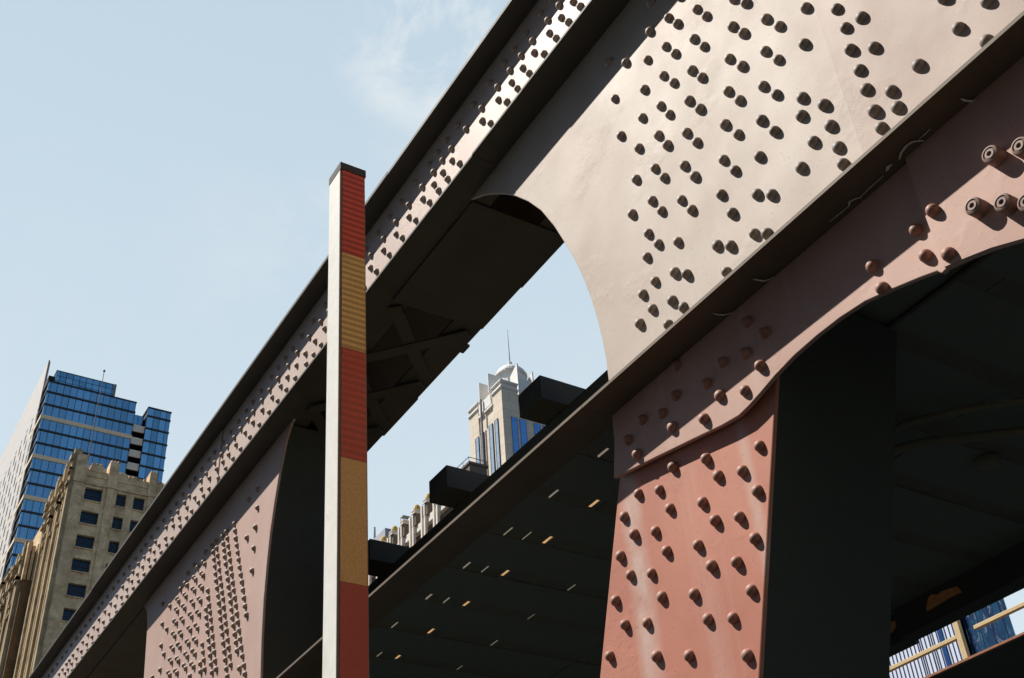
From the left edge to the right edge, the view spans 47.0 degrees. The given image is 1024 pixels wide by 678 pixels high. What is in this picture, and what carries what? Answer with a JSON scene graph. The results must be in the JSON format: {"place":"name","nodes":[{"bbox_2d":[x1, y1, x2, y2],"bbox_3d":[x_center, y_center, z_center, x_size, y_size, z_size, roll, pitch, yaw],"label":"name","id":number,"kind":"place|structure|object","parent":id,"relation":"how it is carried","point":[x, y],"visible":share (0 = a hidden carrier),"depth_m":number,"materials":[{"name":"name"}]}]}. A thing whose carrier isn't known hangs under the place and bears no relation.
{"place":"outdoors","nodes":[
{"label":"outdoors","id":0,"kind":"place"},
{"bbox_2d":[0,370,164,677],"bbox_3d":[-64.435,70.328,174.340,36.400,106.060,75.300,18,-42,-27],"label":"masonry tower","id":1,"kind":"structure","parent":0,"point":[93,514],"depth_m":161.28,"materials":[{"name":"beige stone"}]},
{"bbox_2d":[61,609,75,622],"bbox_3d":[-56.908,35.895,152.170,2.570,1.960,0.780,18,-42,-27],"label":"window","id":2,"kind":"structure","parent":1,"relation":"in","point":[67,614],"depth_m":152.22,"materials":[{"name":"blue glass"}]},
{"bbox_2d":[65,584,85,598],"bbox_3d":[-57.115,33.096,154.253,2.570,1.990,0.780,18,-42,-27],"label":"window","id":3,"kind":"structure","parent":1,"relation":"in","point":[74,591],"depth_m":154.51,"materials":[{"name":"blue glass"}]},
{"bbox_2d":[70,559,89,574],"bbox_3d":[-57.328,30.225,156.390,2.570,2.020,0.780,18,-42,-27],"label":"window","id":4,"kind":"structure","parent":1,"relation":"in","point":[79,566],"depth_m":156.62,"materials":[{"name":"blue glass"}]},
{"bbox_2d":[74,536,93,550],"bbox_3d":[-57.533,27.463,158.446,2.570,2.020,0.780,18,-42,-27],"label":"window","id":5,"kind":"structure","parent":1,"relation":"in","point":[85,543],"depth_m":158.67,"materials":[{"name":"blue glass"}]},
{"bbox_2d":[78,512,97,526],"bbox_3d":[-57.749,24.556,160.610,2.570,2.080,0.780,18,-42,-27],"label":"window","id":6,"kind":"structure","parent":1,"relation":"in","point":[90,519],"depth_m":160.86,"materials":[{"name":"blue glass"}]},
{"bbox_2d":[83,488,101,503],"bbox_3d":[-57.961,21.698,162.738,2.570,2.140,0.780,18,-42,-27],"label":"window","id":7,"kind":"structure","parent":1,"relation":"in","point":[90,495],"depth_m":162.99,"materials":[{"name":"blue glass"}]},
{"bbox_2d":[107,542,117,554],"bbox_3d":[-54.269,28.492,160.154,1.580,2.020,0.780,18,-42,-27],"label":"window","id":8,"kind":"structure","parent":1,"relation":"in","point":[113,547],"depth_m":160.39,"materials":[{"name":"blue glass"}]},
{"bbox_2d":[111,518,121,531],"bbox_3d":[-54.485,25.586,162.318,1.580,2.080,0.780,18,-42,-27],"label":"window","id":9,"kind":"structure","parent":1,"relation":"in","point":[116,524],"depth_m":162.60,"materials":[{"name":"blue glass"}]},
{"bbox_2d":[114,495,125,508],"bbox_3d":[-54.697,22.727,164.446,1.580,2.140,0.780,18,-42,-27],"label":"window","id":10,"kind":"structure","parent":1,"relation":"in","point":[120,500],"depth_m":164.67,"materials":[{"name":"blue glass"}]},
{"bbox_2d":[128,521,136,532],"bbox_3d":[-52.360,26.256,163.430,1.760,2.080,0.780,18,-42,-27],"label":"window","id":11,"kind":"structure","parent":1,"relation":"in","point":[132,524],"depth_m":163.67,"materials":[{"name":"blue glass"}]},
{"bbox_2d":[132,499,143,512],"bbox_3d":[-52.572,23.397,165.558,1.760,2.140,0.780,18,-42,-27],"label":"window","id":12,"kind":"structure","parent":1,"relation":"in","point":[137,504],"depth_m":165.80,"materials":[{"name":"blue glass"}]},
{"bbox_2d":[0,360,171,581],"bbox_3d":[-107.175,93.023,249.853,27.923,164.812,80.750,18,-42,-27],"label":"glass tower","id":13,"kind":"structure","parent":0,"point":[53,431],"depth_m":260.40,"materials":[{"name":"blue glass"}]},
{"bbox_2d":[373,527,390,540],"bbox_3d":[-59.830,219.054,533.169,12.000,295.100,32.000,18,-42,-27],"label":"tower","id":14,"kind":"structure","parent":0,"point":[384,531],"depth_m":605.00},
{"bbox_2d":[0,0,1023,634],"label":"sky","id":15,"kind":"structure","parent":0,"point":[167,166],"materials":[{"name":"blue"}]},
{"bbox_2d":[29,0,1023,677],"bbox_3d":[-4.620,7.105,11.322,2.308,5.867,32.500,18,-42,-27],"label":"steel bridge","id":16,"kind":"structure","parent":0,"point":[783,436],"depth_m":3.85,"materials":[{"name":"pink paint"}]},
{"bbox_2d":[924,632,1023,677],"bbox_3d":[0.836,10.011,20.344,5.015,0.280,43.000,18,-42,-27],"label":"raised walkway","id":17,"kind":"structure","parent":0,"point":[1004,659],"depth_m":11.89,"materials":[{"name":"brown metal"}]},
{"bbox_2d":[889,602,1023,672],"bbox_3d":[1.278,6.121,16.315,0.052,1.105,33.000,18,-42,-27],"label":"guard railing","id":18,"kind":"object","parent":17,"relation":"on","point":[959,636],"visible":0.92,"depth_m":11.93,"materials":[{"name":"beige metal"}]},
{"label":"ground","id":19,"kind":"structure","parent":0,"visible":0},
{"bbox_2d":[322,162,368,677],"bbox_3d":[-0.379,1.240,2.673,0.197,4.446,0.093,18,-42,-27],"label":"crossing gate arm","id":20,"kind":"object","parent":19,"relation":"on","point":[346,624],"visible":1,"depth_m":3.32},
{"bbox_2d":[368,457,488,585],"bbox_3d":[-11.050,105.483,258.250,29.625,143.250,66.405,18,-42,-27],"label":"pinnacled building","id":21,"kind":"structure","parent":19,"relation":"on","point":[423,520],"depth_m":284.83,"materials":[{"name":"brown stone"}]},
{"bbox_2d":[467,329,545,475],"bbox_3d":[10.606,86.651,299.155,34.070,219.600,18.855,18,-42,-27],"label":"domed tower","id":22,"kind":"structure","parent":19,"relation":"on","point":[502,432],"depth_m":333.14,"materials":[{"name":"stone"}]},
{"bbox_2d":[475,436,480,463],"bbox_3d":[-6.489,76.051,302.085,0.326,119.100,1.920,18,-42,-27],"label":"window","id":23,"kind":"structure","parent":22,"relation":"in","point":[477,444],"depth_m":334.93,"materials":[{"name":"blue glass"}]},
{"bbox_2d":[480,432,485,464],"bbox_3d":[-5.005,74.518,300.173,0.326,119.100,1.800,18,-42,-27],"label":"window","id":24,"kind":"structure","parent":22,"relation":"in","point":[483,432],"depth_m":332.57,"materials":[{"name":"blue glass"}]},
{"bbox_2d":[479,394,491,414],"bbox_3d":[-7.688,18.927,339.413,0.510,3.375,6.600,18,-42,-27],"label":"crest window","id":25,"kind":"structure","parent":22,"relation":"in","point":[487,401],"depth_m":338.59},
{"bbox_2d":[489,423,495,473],"bbox_3d":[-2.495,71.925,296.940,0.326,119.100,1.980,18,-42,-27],"label":"window","id":26,"kind":"structure","parent":22,"relation":"in","point":[491,435],"depth_m":327.33,"materials":[{"name":"blue glass"}]},
{"bbox_2d":[494,418,500,468],"bbox_3d":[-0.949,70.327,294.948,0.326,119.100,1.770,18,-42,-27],"label":"window","id":27,"kind":"structure","parent":22,"relation":"in","point":[497,442],"depth_m":325.42,"materials":[{"name":"blue glass"}]},
{"bbox_2d":[511,416,519,453],"bbox_3d":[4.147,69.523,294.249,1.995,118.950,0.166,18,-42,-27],"label":"window","id":28,"kind":"structure","parent":22,"relation":"in","point":[515,436],"depth_m":326.22,"materials":[{"name":"blue glass"}]},
{"bbox_2d":[519,419,527,446],"bbox_3d":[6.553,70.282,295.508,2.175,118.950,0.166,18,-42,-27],"label":"window","id":29,"kind":"structure","parent":22,"relation":"in","point":[523,428],"depth_m":328.29,"materials":[{"name":"blue glass"}]},
{"bbox_2d":[534,423,540,434],"bbox_3d":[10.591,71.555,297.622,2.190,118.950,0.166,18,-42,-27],"label":"window","id":30,"kind":"structure","parent":22,"relation":"in","point":[537,428],"depth_m":332.00,"materials":[{"name":"blue glass"}]},
{"bbox_2d":[889,624,962,677],"bbox_3d":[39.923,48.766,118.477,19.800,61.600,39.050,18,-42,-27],"label":"finned building","id":31,"kind":"structure","parent":19,"relation":"on","point":[937,660],"depth_m":109.91,"materials":[{"name":"white glass"}]},
{"bbox_2d":[960,598,1014,655],"bbox_3d":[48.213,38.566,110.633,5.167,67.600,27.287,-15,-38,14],"label":"dark glass tower","id":32,"kind":"structure","parent":19,"relation":"on","point":[990,635],"depth_m":106.19,"materials":[{"name":"blue glass"}]}
]}

